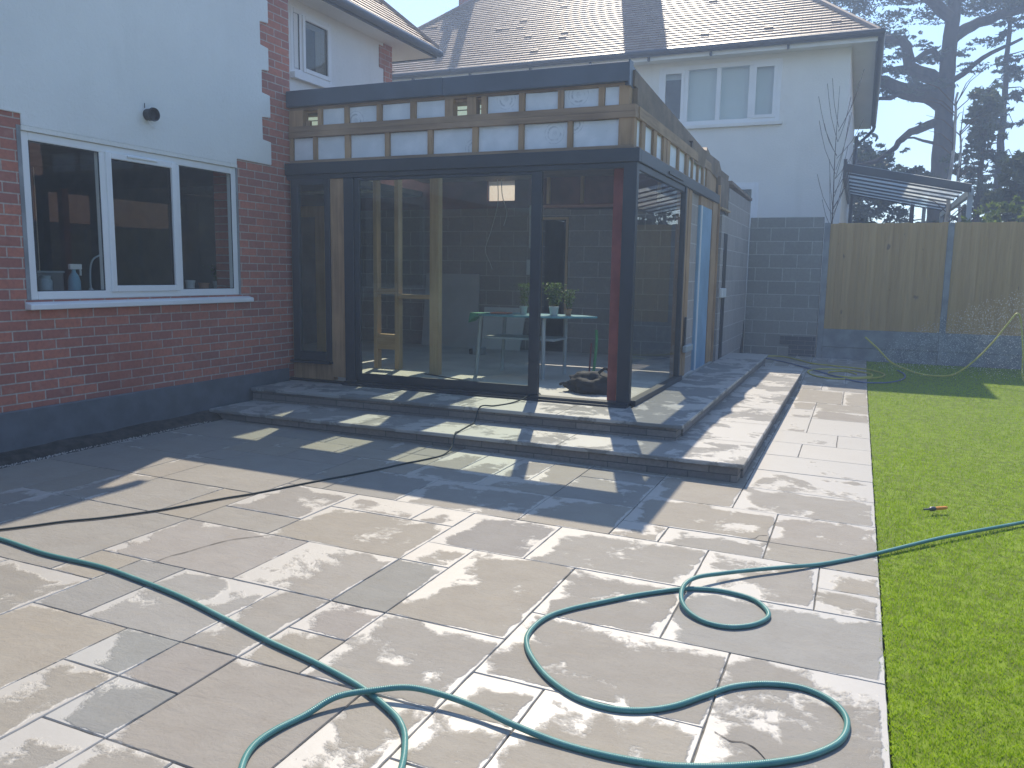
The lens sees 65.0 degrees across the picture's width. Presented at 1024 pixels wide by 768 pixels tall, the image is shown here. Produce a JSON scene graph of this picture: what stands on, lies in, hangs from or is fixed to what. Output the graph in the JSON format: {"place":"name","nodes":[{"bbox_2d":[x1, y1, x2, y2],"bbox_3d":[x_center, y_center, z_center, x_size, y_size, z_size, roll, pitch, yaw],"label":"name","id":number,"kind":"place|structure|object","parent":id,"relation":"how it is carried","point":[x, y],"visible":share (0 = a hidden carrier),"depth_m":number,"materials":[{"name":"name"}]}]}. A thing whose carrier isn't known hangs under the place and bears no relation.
{"place":"outdoors","nodes":[
{"label":"outdoors","id":0,"kind":"place"},
{"bbox_2d":[37,271,64,289],"bbox_3d":[-3.799,-0.827,6.541,0.030,0.187,0.340,4,9,23],"label":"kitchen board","id":1,"kind":"object","parent":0,"point":[57,279],"visible":0.46,"depth_m":6.62,"materials":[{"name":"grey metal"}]},
{"bbox_2d":[203,265,216,287],"bbox_3d":[-2.964,-1.069,8.078,0.208,0.272,0.226,9,11,44],"label":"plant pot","id":2,"kind":"object","parent":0,"point":[214,281],"visible":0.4,"depth_m":8.05,"materials":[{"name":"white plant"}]},
{"bbox_2d":[0,0,442,452],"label":"house","id":3,"kind":"structure","parent":0,"point":[93,162],"depth_m":7.19,"materials":[{"name":"red brick"}]},
{"bbox_2d":[38,276,52,290],"bbox_3d":[-3.700,-0.783,6.372,0.104,0.150,0.102,4,9,23],"label":"storage jar","id":4,"kind":"object","parent":3,"relation":"on","point":[45,283],"visible":0.71,"depth_m":6.33,"materials":[{"name":"white ceramic"}]},
{"bbox_2d":[68,264,81,289],"bbox_3d":[-3.592,-0.863,6.613,0.096,0.245,0.117,4,9,23],"label":"spray bottle","id":5,"kind":"object","parent":3,"relation":"on","point":[74,281],"visible":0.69,"depth_m":6.58,"materials":[{"name":"blue plastic"}]},
{"bbox_2d":[88,255,98,289],"bbox_3d":[-3.520,-0.934,6.822,0.044,0.331,0.182,4,9,23],"label":"kitchen tap","id":6,"kind":"object","parent":3,"relation":"on","point":[90,283],"visible":0.72,"depth_m":6.76,"materials":[{"name":"grey metal"}]},
{"bbox_2d":[15,124,253,309],"bbox_3d":[-3.059,-1.325,6.816,0.126,1.307,2.345,4,9,23],"label":"window","id":7,"kind":"structure","parent":3,"relation":"in","point":[103,154],"depth_m":6.47,"materials":[{"name":"white plastic"}]},
{"bbox_2d":[143,103,159,127],"bbox_3d":[-2.993,-2.231,6.678,0.098,0.189,0.134,4,9,23],"label":"boiler flue terminal","id":8,"kind":"object","parent":3,"relation":"attached to","point":[151,114],"visible":1,"depth_m":6.66,"materials":[{"name":"black plastic"}]},
{"bbox_2d":[185,280,195,287],"bbox_3d":[-3.103,-0.945,7.755,0.095,0.110,0.094,4,9,23],"label":"plant pot","id":9,"kind":"object","parent":3,"relation":"on","point":[190,283],"visible":0.78,"depth_m":7.72,"materials":[{"name":"white ceramic"}]},
{"bbox_2d":[198,283,209,287],"bbox_3d":[-3.034,-0.953,7.916,0.106,0.085,0.104,4,9,23],"label":"plant pot","id":10,"kind":"object","parent":3,"relation":"on","point":[203,285],"visible":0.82,"depth_m":7.88,"materials":[{"name":"ceramic"}]},
{"bbox_2d":[290,5,336,87],"bbox_3d":[-2.737,-3.991,10.100,0.670,1.350,2.000,4,9,23],"label":"window","id":11,"kind":"structure","parent":3,"relation":"in","point":[306,72],"depth_m":9.98,"materials":[{"name":"white plastic"}]},
{"bbox_2d":[43,358,846,767],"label":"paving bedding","id":12,"kind":"object","parent":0,"point":[661,636],"visible":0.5,"depth_m":3.04,"materials":[{"name":"grey"}]},
{"bbox_2d":[0,410,222,468],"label":"soil strip","id":13,"kind":"object","parent":12,"relation":"on","point":[19,456],"visible":0.56,"depth_m":6.38,"materials":[{"name":"brown soil"}]},
{"bbox_2d":[0,353,890,767],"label":"patio paving","id":14,"kind":"structure","parent":0,"point":[432,573],"depth_m":3.54,"materials":[{"name":"stone"}]},
{"bbox_2d":[0,421,210,467],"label":"grit","id":15,"kind":"object","parent":14,"relation":"on","point":[130,438],"visible":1,"depth_m":6.24,"materials":[{"name":"grey gravel"}]},
{"bbox_2d":[0,373,540,530],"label":"thin hose","id":16,"kind":"object","parent":14,"relation":"on","point":[86,519],"visible":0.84,"depth_m":5.09,"materials":[{"name":"black rubber"}]},
{"bbox_2d":[153,534,766,758],"bbox_3d":[-0.118,0.893,4.014,2.897,0.035,2.230,4,9,23],"label":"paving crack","id":17,"kind":"object","parent":14,"relation":"on","point":[715,732],"visible":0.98,"depth_m":3.91,"materials":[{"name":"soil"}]},
{"bbox_2d":[209,353,803,482],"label":"garden steps","id":18,"kind":"structure","parent":14,"relation":"on","point":[716,419],"depth_m":7.02,"materials":[{"name":"stone"}]},
{"bbox_2d":[0,520,1023,767],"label":"garden hose","id":19,"kind":"object","parent":14,"relation":"on","point":[394,714],"visible":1,"depth_m":2.79,"materials":[{"name":"green rubber"}]},
{"bbox_2d":[768,355,884,379],"bbox_3d":[4.709,-0.277,12.548,1.248,0.098,2.394,-2,8,-17],"label":"yellow hose","id":20,"kind":"object","parent":14,"relation":"on","point":[851,378],"visible":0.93,"depth_m":12.06,"materials":[{"name":"rubber"}]},
{"bbox_2d":[765,358,905,383],"bbox_3d":[5.050,-0.251,12.458,1.429,0.100,2.736,-2,8,-19],"label":"blue hose","id":21,"kind":"object","parent":14,"relation":"on","point":[842,377],"visible":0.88,"depth_m":11.60,"materials":[{"name":"rubber"}]},
{"bbox_2d":[469,346,485,354],"bbox_3d":[-0.498,-0.480,11.523,0.220,0.110,0.120,4,9,23],"label":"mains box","id":22,"kind":"object","parent":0,"point":[473,350],"visible":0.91,"depth_m":11.48,"materials":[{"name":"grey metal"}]},
{"bbox_2d":[490,312,512,313],"bbox_3d":[-0.121,-0.809,9.155,0.210,0.016,0.180,4,9,23],"label":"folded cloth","id":23,"kind":"object","parent":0,"point":[501,312],"visible":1,"depth_m":9.10,"materials":[{"name":"fabric"}]},
{"bbox_2d":[385,0,1023,222],"label":"sky","id":24,"kind":"structure","parent":0,"point":[895,117],"materials":[{"name":"blue"}]},
{"bbox_2d":[866,370,892,767],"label":"ground","id":25,"kind":"structure","parent":0,"point":[888,713],"depth_m":3.55,"materials":[{"name":"grey stone"}]},
{"bbox_2d":[285,59,751,408],"bbox_3d":[-0.320,-1.793,11.598,6.350,3.262,7.610,4,9,23],"label":"garden extension","id":26,"kind":"object","parent":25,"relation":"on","point":[642,248],"visible":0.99,"depth_m":8.96,"materials":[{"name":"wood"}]},
{"bbox_2d":[290,179,332,364],"bbox_3d":[-2.091,-1.160,8.359,0.500,1.890,0.100,4,9,23],"label":"narrow window","id":27,"kind":"structure","parent":26,"relation":"in","point":[301,355],"depth_m":8.38,"materials":[{"name":"metal"}]},
{"bbox_2d":[354,171,543,394],"bbox_3d":[-0.664,-0.977,7.788,2.019,2.045,0.062,4,9,23],"label":"sliding door","id":28,"kind":"structure","parent":26,"relation":"in","point":[532,387],"depth_m":7.60,"materials":[{"name":"metal"}]},
{"bbox_2d":[421,273,479,347],"bbox_3d":[-0.942,-1.159,12.631,0.990,1.137,0.190,4,9,23],"label":"plasterboard sheet","id":29,"kind":"object","parent":26,"relation":"on","point":[460,297],"visible":0.86,"depth_m":12.58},
{"bbox_2d":[485,179,506,267],"bbox_3d":[-0.240,-2.446,12.185,0.360,1.402,0.012,4,9,23],"label":"hanging cable","id":30,"kind":"object","parent":26,"relation":"hanging from","point":[495,216],"visible":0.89,"depth_m":12.13,"materials":[{"name":"black plastic"}]},
{"bbox_2d":[481,307,524,350],"bbox_3d":[-0.135,-0.850,12.316,0.700,0.637,0.180,4,9,23],"label":"white board","id":31,"kind":"object","parent":26,"relation":"on","point":[492,325],"visible":0.57,"depth_m":12.31,"materials":[{"name":"white"}]},
{"bbox_2d":[526,260,529,274],"bbox_3d":[0.291,-1.756,12.109,0.140,0.230,0.075,4,9,23],"label":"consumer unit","id":32,"kind":"object","parent":26,"relation":"attached to","point":[527,267],"visible":0.42,"depth_m":12.09,"materials":[{"name":"white plastic"}]},
{"bbox_2d":[529,205,530,247],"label":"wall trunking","id":33,"kind":"structure","parent":26,"relation":"attached to","point":[529,225],"depth_m":12.01,"materials":[{"name":"white plastic"}]},
{"bbox_2d":[474,312,596,378],"bbox_3d":[0.259,-0.441,9.181,1.426,0.704,0.674,4,9,23],"label":"work table","id":34,"kind":"object","parent":26,"relation":"on","point":[503,336],"visible":0.91,"depth_m":9.21,"materials":[{"name":"grey metal"}]},
{"bbox_2d":[468,312,488,322],"bbox_3d":[-0.351,-0.762,9.249,0.260,0.114,0.200,4,9,23],"label":"folded cloth","id":35,"kind":"object","parent":34,"relation":"on","point":[474,316],"visible":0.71,"depth_m":9.22,"materials":[{"name":"green fabric"}]},
{"bbox_2d":[513,283,529,313],"bbox_3d":[0.104,-0.979,9.168,0.210,0.360,0.272,-5,10,-35],"label":"plant pot","id":36,"kind":"object","parent":34,"relation":"on","point":[523,309],"visible":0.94,"depth_m":9.13,"materials":[{"name":"white plant"}]},
{"bbox_2d":[542,282,565,314],"bbox_3d":[0.483,-0.957,8.994,0.293,0.375,0.353,-2,8,-18],"label":"plant pot","id":37,"kind":"object","parent":34,"relation":"on","point":[554,297],"visible":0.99,"depth_m":8.98,"materials":[{"name":"white plant"}]},
{"bbox_2d":[560,289,575,315],"bbox_3d":[0.653,-0.918,9.016,0.201,0.300,0.203,-4,9,-29],"label":"plant pot","id":38,"kind":"object","parent":34,"relation":"on","point":[567,310],"visible":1,"depth_m":8.99,"materials":[{"name":"ceramic"}]},
{"bbox_2d":[559,367,607,394],"bbox_3d":[0.792,-0.047,7.992,0.613,0.262,0.447,4,9,23],"label":"holdall bag","id":39,"kind":"object","parent":26,"relation":"on","point":[588,382],"visible":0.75,"depth_m":7.87,"materials":[{"name":"black fabric"}]},
{"bbox_2d":[588,330,597,371],"bbox_3d":[0.959,-0.379,9.470,0.109,0.525,0.039,4,9,23],"label":"table leg","id":40,"kind":"object","parent":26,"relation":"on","point":[595,350],"visible":0.86,"depth_m":9.46,"materials":[{"name":"teal metal"}]},
{"bbox_2d":[392,0,885,356],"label":"neighbour house","id":41,"kind":"structure","parent":25,"relation":"on","point":[738,87],"depth_m":15.76,"materials":[{"name":"white paint"}]},
{"bbox_2d":[658,58,782,128],"bbox_3d":[4.045,-5.650,15.771,2.475,1.220,0.220,4,9,23],"label":"window","id":42,"kind":"structure","parent":41,"relation":"in","point":[739,93],"depth_m":15.74,"materials":[{"name":"white plastic"}]},
{"bbox_2d":[735,182,758,227],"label":"wall","id":43,"kind":"structure","parent":41,"relation":"in","point":[754,186],"depth_m":15.69,"materials":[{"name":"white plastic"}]},
{"bbox_2d":[743,217,824,356],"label":"garden wall","id":44,"kind":"structure","parent":25,"relation":"on","point":[783,282],"depth_m":13.77,"materials":[{"name":"concrete"}]},
{"bbox_2d":[817,71,863,223],"bbox_3d":[5.795,-3.008,14.479,0.770,5.077,0.353,6,9,31],"label":"bare sapling","id":45,"kind":"object","parent":25,"relation":"on","point":[837,202],"visible":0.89,"depth_m":14.29,"materials":[{"name":"brown plant"}]},
{"bbox_2d":[854,217,877,222],"bbox_3d":[9.595,-2.993,22.320,2.504,3.238,2.083,1,8,1],"label":"shrub","id":46,"kind":"object","parent":25,"relation":"on","point":[863,221],"visible":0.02,"depth_m":22.15,"materials":[{"name":"green plant"}]},
{"bbox_2d":[848,130,914,222],"bbox_3d":[12.425,-5.895,29.937,4.451,6.992,4.139,1,8,-3],"label":"round tree","id":47,"kind":"object","parent":25,"relation":"on","point":[862,209],"visible":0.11,"depth_m":28.70,"materials":[{"name":"green plant"}]},
{"bbox_2d":[843,159,973,222],"bbox_3d":[8.371,-2.633,17.609,2.190,3.760,5.980,4,9,23],"label":"lean to canopy","id":48,"kind":"object","parent":25,"relation":"on","point":[891,186],"visible":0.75,"depth_m":16.64,"materials":[{"name":"metal"}]},
{"bbox_2d":[878,165,941,222],"bbox_3d":[11.815,-3.910,23.367,2.571,4.814,1.852,1,8,1],"label":"conifer tree","id":49,"kind":"object","parent":25,"relation":"on","point":[916,170],"visible":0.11,"depth_m":23.26,"materials":[{"name":"green plant"}]},
{"bbox_2d":[816,221,1023,369],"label":"timber fence","id":50,"kind":"object","parent":25,"relation":"on","point":[883,285],"visible":0.86,"depth_m":12.96,"materials":[{"name":"brown wood"}]},
{"bbox_2d":[826,0,1023,221],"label":"cedar tree","id":51,"kind":"object","parent":25,"relation":"on","point":[945,78],"visible":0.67,"depth_m":25.58,"materials":[{"name":"green plant"}]},
{"bbox_2d":[919,70,987,221],"bbox_3d":[9.338,-3.584,17.368,1.191,5.760,1.477,8,10,40],"label":"birch tree","id":52,"kind":"object","parent":25,"relation":"on","point":[948,202],"visible":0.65,"depth_m":17.18,"materials":[{"name":"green plant"}]},
{"bbox_2d":[927,108,985,221],"bbox_3d":[9.743,-3.342,17.808,1.191,5.161,1.371,-1,8,-14],"label":"birch tree","id":53,"kind":"object","parent":25,"relation":"on","point":[958,178],"visible":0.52,"depth_m":17.65,"materials":[{"name":"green plant"}]},
{"bbox_2d":[928,82,1010,222],"bbox_3d":[11.707,-4.229,20.341,1.950,6.341,2.206,-1,8,-17],"label":"conifer tree","id":54,"kind":"object","parent":25,"relation":"on","point":[981,132],"visible":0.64,"depth_m":19.81,"materials":[{"name":"green plant"}]},
{"bbox_2d":[950,4,1023,220],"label":"conifer tree","id":55,"kind":"object","parent":25,"relation":"on","point":[1010,72],"visible":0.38,"depth_m":26.19,"materials":[{"name":"green plant"}]},
{"bbox_2d":[961,193,1023,221],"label":"shrub","id":56,"kind":"object","parent":25,"relation":"on","point":[1003,206],"visible":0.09,"depth_m":13.48,"materials":[{"name":"green plant"}]},
{"bbox_2d":[979,150,1023,221],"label":"conifer tree","id":57,"kind":"object","parent":25,"relation":"on","point":[1014,184],"visible":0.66,"depth_m":16.34,"materials":[{"name":"green plant"}]},
{"bbox_2d":[866,361,1023,767],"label":"lawn base","id":58,"kind":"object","parent":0,"point":[959,583],"visible":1,"depth_m":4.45,"materials":[{"name":"green plant"}]},
{"bbox_2d":[923,506,947,510],"bbox_3d":[2.676,0.787,5.078,0.180,0.030,0.032,-1,8,-16],"label":"chisel","id":59,"kind":"object","parent":58,"relation":"on","point":[932,508],"visible":1,"depth_m":5.07,"materials":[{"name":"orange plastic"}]},
{"bbox_2d":[865,313,1023,381],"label":"yellow hose","id":60,"kind":"object","parent":58,"relation":"on","point":[969,364],"visible":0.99,"depth_m":11.16,"materials":[{"name":"rubber"}]},
{"bbox_2d":[877,293,1023,379],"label":"water spray","id":61,"kind":"object","parent":58,"relation":"on","point":[963,342],"visible":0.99,"depth_m":11.03,"materials":[{"name":"white"}]}
]}

